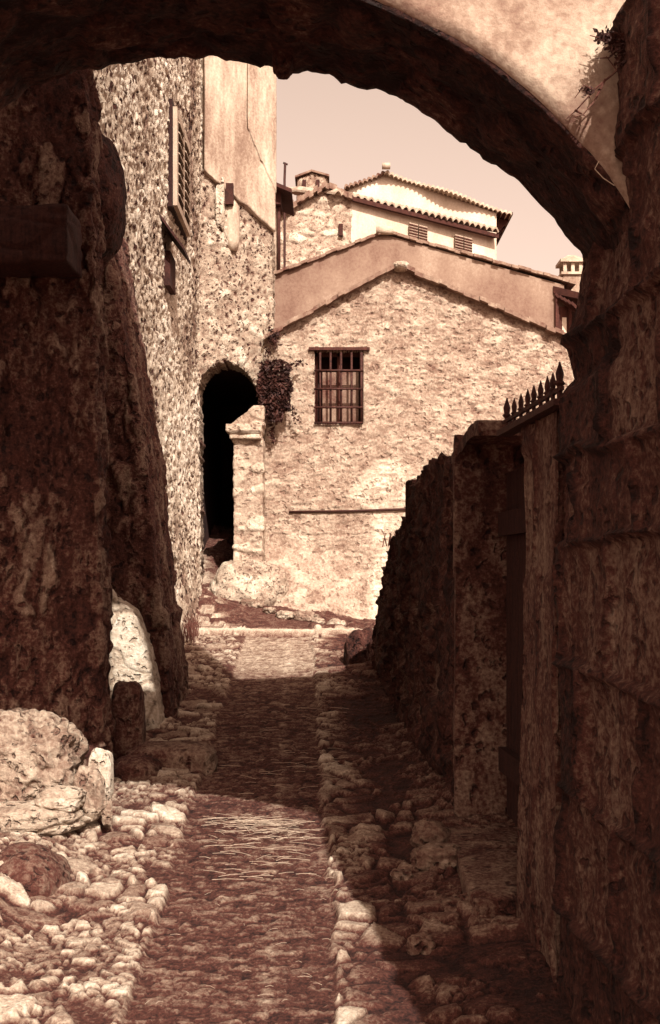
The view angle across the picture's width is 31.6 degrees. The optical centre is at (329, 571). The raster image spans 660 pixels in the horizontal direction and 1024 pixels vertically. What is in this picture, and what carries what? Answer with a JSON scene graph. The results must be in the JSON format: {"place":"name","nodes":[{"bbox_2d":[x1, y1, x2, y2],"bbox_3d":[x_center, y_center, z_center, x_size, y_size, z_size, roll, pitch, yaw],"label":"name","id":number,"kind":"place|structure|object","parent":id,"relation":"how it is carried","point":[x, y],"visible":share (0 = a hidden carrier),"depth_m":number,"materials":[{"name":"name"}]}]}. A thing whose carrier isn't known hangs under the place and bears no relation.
{"place":"outdoors","nodes":[
{"label":"outdoors","id":0,"kind":"place"},
{"bbox_2d":[0,524,573,1023],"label":"path","id":1,"kind":"structure","parent":0,"point":[92,942],"depth_m":4.32,"materials":[{"name":"brown stone"}]},
{"bbox_2d":[0,707,88,801],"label":"boulder","id":2,"kind":"object","parent":1,"relation":"on","point":[41,750],"visible":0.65,"depth_m":4.88,"materials":[{"name":"beige stone"}]},
{"bbox_2d":[0,800,90,836],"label":"boulder","id":3,"kind":"object","parent":1,"relation":"on","point":[21,817],"visible":0.67,"depth_m":4.69,"materials":[{"name":"beige stone"}]},
{"bbox_2d":[34,785,86,812],"bbox_3d":[-1.103,0.934,4.778,0.214,0.110,0.168,0,0,0],"label":"boulder","id":4,"kind":"object","parent":3,"relation":"on","point":[67,799],"visible":0.93,"depth_m":4.72,"materials":[{"name":"beige stone"}]},
{"bbox_2d":[72,765,108,823],"bbox_3d":[-0.999,0.927,4.880,0.160,0.245,0.174,0,0,0],"label":"boulder","id":5,"kind":"object","parent":1,"relation":"on","point":[90,780],"visible":0.76,"depth_m":4.81,"materials":[{"name":"beige stone"}]},
{"bbox_2d":[88,747,113,797],"bbox_3d":[-0.962,0.860,4.901,0.103,0.241,0.102,0,0,0],"label":"post stone","id":6,"kind":"object","parent":5,"relation":"on","point":[101,759],"visible":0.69,"depth_m":4.86,"materials":[{"name":"beige stone"}]},
{"bbox_2d":[101,798,112,824],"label":"post stone","id":7,"kind":"object","parent":1,"relation":"on","point":[106,816],"visible":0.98,"depth_m":4.84,"materials":[{"name":"beige stone"}]},
{"bbox_2d":[111,681,145,760],"bbox_3d":[-1.037,0.766,5.998,0.180,0.410,0.246,0,0,0],"label":"stone post","id":8,"kind":"object","parent":1,"relation":"on","point":[128,703],"visible":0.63,"depth_m":5.89,"materials":[{"name":"brown stone"}]},
{"bbox_2d":[114,753,161,781],"bbox_3d":[-0.955,1.012,5.751,0.249,0.212,0.250,0,0,0],"label":"bench stone","id":9,"kind":"object","parent":1,"relation":"on","point":[139,767],"visible":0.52,"depth_m":5.66,"materials":[{"name":"brown stone"}]},
{"bbox_2d":[101,238,188,717],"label":"battered buttress","id":10,"kind":"structure","parent":1,"relation":"on","point":[143,577],"depth_m":7.00,"materials":[{"name":"stone"}]},
{"bbox_2d":[125,740,217,775],"bbox_3d":[-0.802,0.970,5.954,0.461,0.200,0.290,0,0,0],"label":"bench stone","id":11,"kind":"object","parent":1,"relation":"on","point":[191,756],"visible":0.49,"depth_m":5.84,"materials":[{"name":"brown stone"}]},
{"bbox_2d":[181,608,205,642],"bbox_3d":[-1.248,0.458,10.123,0.400,0.284,0.921,0,0,0],"label":"grass tuft","id":12,"kind":"object","parent":1,"relation":"on","point":[190,626],"visible":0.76,"depth_m":10.00,"materials":[{"name":"brown plant"}]},
{"bbox_2d":[145,692,347,1003],"bbox_3d":[-0.248,1.028,5.590,0.754,0.444,4.443,0,0,0],"label":"straw","id":13,"kind":"object","parent":1,"relation":"on","point":[262,822],"visible":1,"depth_m":4.97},
{"bbox_2d":[226,405,266,561],"bbox_3d":[-0.838,-0.675,11.801,0.388,1.952,0.589,0,0,0],"label":"doorway pier","id":14,"kind":"structure","parent":1,"relation":"on","point":[246,431],"depth_m":11.61,"materials":[{"name":"stone"}]},
{"bbox_2d":[239,598,264,607],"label":"foot stone","id":15,"kind":"object","parent":1,"relation":"on","point":[257,603],"visible":0.86,"depth_m":11.25,"materials":[{"name":"beige stone"}]},
{"bbox_2d":[263,607,275,613],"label":"foot stone","id":16,"kind":"object","parent":1,"relation":"on","point":[269,610],"visible":1,"depth_m":11.06,"materials":[{"name":"beige stone"}]},
{"bbox_2d":[275,610,293,618],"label":"foot stone","id":17,"kind":"object","parent":1,"relation":"on","point":[282,614],"visible":0.84,"depth_m":10.89,"materials":[{"name":"beige stone"}]},
{"bbox_2d":[293,610,320,621],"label":"foot stone","id":18,"kind":"object","parent":1,"relation":"on","point":[300,615],"visible":0.69,"depth_m":10.88,"materials":[{"name":"beige stone"}]},
{"bbox_2d":[311,617,325,623],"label":"foot stone","id":19,"kind":"object","parent":1,"relation":"on","point":[319,620],"visible":0.57,"depth_m":10.71,"materials":[{"name":"beige stone"}]},
{"bbox_2d":[326,618,345,625],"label":"foot stone","id":20,"kind":"object","parent":1,"relation":"on","point":[335,621],"visible":0.56,"depth_m":10.55,"materials":[{"name":"beige stone"}]},
{"bbox_2d":[343,627,373,664],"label":"kerb stone","id":21,"kind":"object","parent":1,"relation":"on","point":[357,646],"visible":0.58,"depth_m":8.76,"materials":[{"name":"brown stone"}]},
{"bbox_2d":[390,868,413,880],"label":"loose stone","id":22,"kind":"object","parent":1,"relation":"on","point":[400,874],"visible":1,"depth_m":4.38,"materials":[{"name":"beige stone"}]},
{"bbox_2d":[406,931,435,954],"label":"loose stone","id":23,"kind":"object","parent":1,"relation":"on","point":[422,943],"visible":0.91,"depth_m":3.72,"materials":[{"name":"brown stone"}]},
{"bbox_2d":[410,818,450,847],"bbox_3d":[0.415,1.077,4.745,0.181,0.140,0.190,0,0,0],"label":"loose stone","id":24,"kind":"object","parent":1,"relation":"on","point":[425,831],"visible":0.69,"depth_m":4.68,"materials":[{"name":"brown stone"}]},
{"bbox_2d":[410,842,459,870],"bbox_3d":[0.411,1.107,4.500,0.209,0.118,0.147,0,0,0],"label":"loose stone","id":25,"kind":"object","parent":1,"relation":"on","point":[427,856],"visible":0.73,"depth_m":4.44,"materials":[{"name":"beige stone"}]},
{"bbox_2d":[439,895,461,911],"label":"loose stone","id":26,"kind":"object","parent":1,"relation":"on","point":[450,902],"visible":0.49,"depth_m":4.03,"materials":[{"name":"brown stone"}]},
{"bbox_2d":[458,892,468,900],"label":"loose stone","id":27,"kind":"object","parent":1,"relation":"on","point":[464,896],"visible":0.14,"depth_m":4.02,"materials":[{"name":"brown stone"}]},
{"bbox_2d":[344,163,512,259],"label":"white gabled house","id":28,"kind":"structure","parent":0,"point":[387,185],"depth_m":25.00,"materials":[{"name":"paint"}]},
{"bbox_2d":[276,71,582,275],"label":"sky","id":29,"kind":"structure","parent":0,"point":[345,132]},
{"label":"ground","id":30,"kind":"structure","parent":0,"visible":0},
{"bbox_2d":[0,842,72,896],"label":"boulder","id":31,"kind":"object","parent":30,"relation":"on","point":[33,869],"visible":0.41,"depth_m":4.24,"materials":[{"name":"brown stone"}]},
{"bbox_2d":[0,69,115,789],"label":"stone buttress","id":32,"kind":"structure","parent":30,"relation":"on","point":[56,615],"depth_m":5.32,"materials":[{"name":"brown stone"}]},
{"bbox_2d":[0,203,82,278],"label":"beam end","id":33,"kind":"structure","parent":32,"relation":"attached to","point":[41,241],"depth_m":5.02,"materials":[{"name":"brown wood"}]},
{"bbox_2d":[109,589,164,730],"bbox_3d":[-1.166,0.623,6.890,0.392,1.055,0.382,0,0,0],"label":"leaning slab","id":34,"kind":"object","parent":30,"relation":"on","point":[131,656],"depth_m":6.80,"materials":[{"name":"beige stone"}]},
{"bbox_2d":[94,56,276,685],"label":"tall stone house","id":35,"kind":"structure","parent":30,"relation":"on","point":[193,141],"depth_m":11.29,"materials":[{"name":"stone"}]},
{"bbox_2d":[98,134,126,265],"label":"bulging oven wall","id":36,"kind":"structure","parent":35,"relation":"attached to","point":[112,191],"depth_m":6.04,"materials":[{"name":"stone"}]},
{"bbox_2d":[209,559,288,605],"bbox_3d":[-0.828,0.231,11.720,0.891,0.758,0.829,0,0,0],"label":"rock outcrop","id":37,"kind":"object","parent":30,"relation":"on","point":[267,583],"visible":0.45,"depth_m":11.46,"materials":[{"name":"beige stone"}]},
{"bbox_2d":[249,182,293,408],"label":"narrow house end","id":38,"kind":"structure","parent":30,"relation":"on","point":[284,200],"depth_m":14.94,"materials":[{"name":"paint"}]},
{"bbox_2d":[281,181,498,268],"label":"stone house","id":39,"kind":"structure","parent":30,"relation":"on","point":[326,217],"depth_m":20.08,"materials":[{"name":"stone"}]},
{"bbox_2d":[295,169,328,199],"bbox_3d":[-0.366,-6.319,24.260,0.707,3.838,0.680,0,0,0],"label":"rooftop turret","id":40,"kind":"object","parent":39,"relation":"on","point":[311,178],"visible":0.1,"depth_m":23.98,"materials":[{"name":"stone"}]},
{"bbox_2d":[263,261,573,619],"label":"gabled stone house","id":41,"kind":"structure","parent":30,"relation":"on","point":[404,375],"depth_m":11.99,"materials":[{"name":"beige stone"}]},
{"bbox_2d":[267,322,282,349],"bbox_3d":[-0.566,-2.400,11.898,0.178,0.296,0.096,0,0,0],"label":"wall tuft","id":42,"kind":"object","parent":41,"relation":"attached to","point":[272,336],"visible":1,"depth_m":11.89,"materials":[{"name":"brown plant"}]},
{"bbox_2d":[256,345,307,444],"bbox_3d":[-0.516,-1.730,11.862,0.503,1.150,0.308,0,0,-29],"label":"climbing ivy","id":43,"kind":"object","parent":41,"relation":"attached to","point":[280,393],"visible":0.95,"depth_m":11.77,"materials":[{"name":"brown plant"}]},
{"bbox_2d":[314,352,362,424],"bbox_3d":[0.095,-1.883,12.052,0.525,0.768,0.197,0,0,0],"label":"window","id":44,"kind":"structure","parent":41,"relation":"in","point":[340,388],"depth_m":12.10,"materials":[{"name":"brown wood"}]},
{"bbox_2d":[318,357,359,421],"bbox_3d":[0.095,-1.888,12.292,0.605,0.858,0.015,0,0,0],"label":"window back","id":45,"kind":"structure","parent":41,"relation":"in","point":[324,360],"depth_m":12.28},
{"bbox_2d":[273,226,582,332],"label":"grey rendered house","id":46,"kind":"structure","parent":30,"relation":"on","point":[305,285],"depth_m":14.00,"materials":[{"name":"paint"}]},
{"bbox_2d":[283,162,287,266],"bbox_3d":[-0.649,-3.681,17.000,0.073,4.562,0.033,0,0,0],"label":"roof pole","id":47,"kind":"object","parent":46,"relation":"attached to","point":[284,226],"visible":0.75,"depth_m":16.99,"materials":[{"name":"metal"}]},
{"bbox_2d":[555,296,571,331],"bbox_3d":[2.793,-3.028,13.975,0.192,0.604,0.050,0,0,0],"label":"window frame","id":48,"kind":"structure","parent":46,"relation":"in","point":[556,299],"depth_m":13.95,"materials":[{"name":"brown wood"}]},
{"bbox_2d":[371,446,523,806],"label":"garden wall","id":49,"kind":"structure","parent":30,"relation":"on","point":[412,647],"depth_m":6.08,"materials":[{"name":"stone"}]},
{"bbox_2d":[381,530,399,546],"bbox_3d":[0.483,-0.224,7.470,0.325,0.127,1.087,0,0,0],"label":"grass tuft","id":50,"kind":"object","parent":49,"relation":"on","point":[390,537],"visible":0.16,"depth_m":7.44,"materials":[{"name":"beige plant"}]},
{"bbox_2d":[444,420,525,918],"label":"garden gate","id":51,"kind":"structure","parent":49,"relation":"attached to","point":[489,546],"depth_m":4.99,"materials":[{"name":"brown stone"}]},
{"bbox_2d":[506,467,525,826],"bbox_3d":[0.811,0.380,4.457,0.040,1.600,1.159,0,0,-4],"label":"door leaf","id":52,"kind":"structure","parent":51,"relation":"in","point":[516,544],"depth_m":4.84,"materials":[{"name":"brown wood"}]},
{"bbox_2d":[516,410,562,981],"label":"gate pillar","id":53,"kind":"structure","parent":30,"relation":"on","point":[539,800],"depth_m":3.62,"materials":[{"name":"stone"}]},
{"bbox_2d":[497,362,565,436],"bbox_3d":[0.639,-0.540,3.730,0.050,0.130,0.782,0,0,-4],"label":"spiked railing","id":54,"kind":"object","parent":53,"relation":"on","point":[542,410],"visible":0.99,"depth_m":3.65,"materials":[{"name":"metal"}]},
{"bbox_2d":[551,0,659,1023],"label":"block wall","id":55,"kind":"structure","parent":30,"relation":"on","point":[605,905],"depth_m":2.83,"materials":[{"name":"stone"}]},
{"bbox_2d":[0,0,630,262],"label":"arched passage","id":56,"kind":"object","parent":55,"relation":"on","point":[499,83],"visible":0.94,"depth_m":3.01,"materials":[{"name":"stone"}]},
{"bbox_2d":[595,161,613,185],"bbox_3d":[0.659,-0.955,2.800,0.049,0.060,0.002,0,0,0],"label":"dangling wire","id":57,"kind":"object","parent":56,"relation":"hanging from","point":[602,176],"visible":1,"depth_m":2.80,"materials":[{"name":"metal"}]},
{"bbox_2d":[566,25,625,118],"bbox_3d":[0.665,-1.207,2.766,0.211,0.266,0.077,0,0,0],"label":"twiggy shrub","id":58,"kind":"object","parent":55,"relation":"on","point":[614,40],"visible":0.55,"depth_m":2.76,"materials":[{"name":"brown plant"}]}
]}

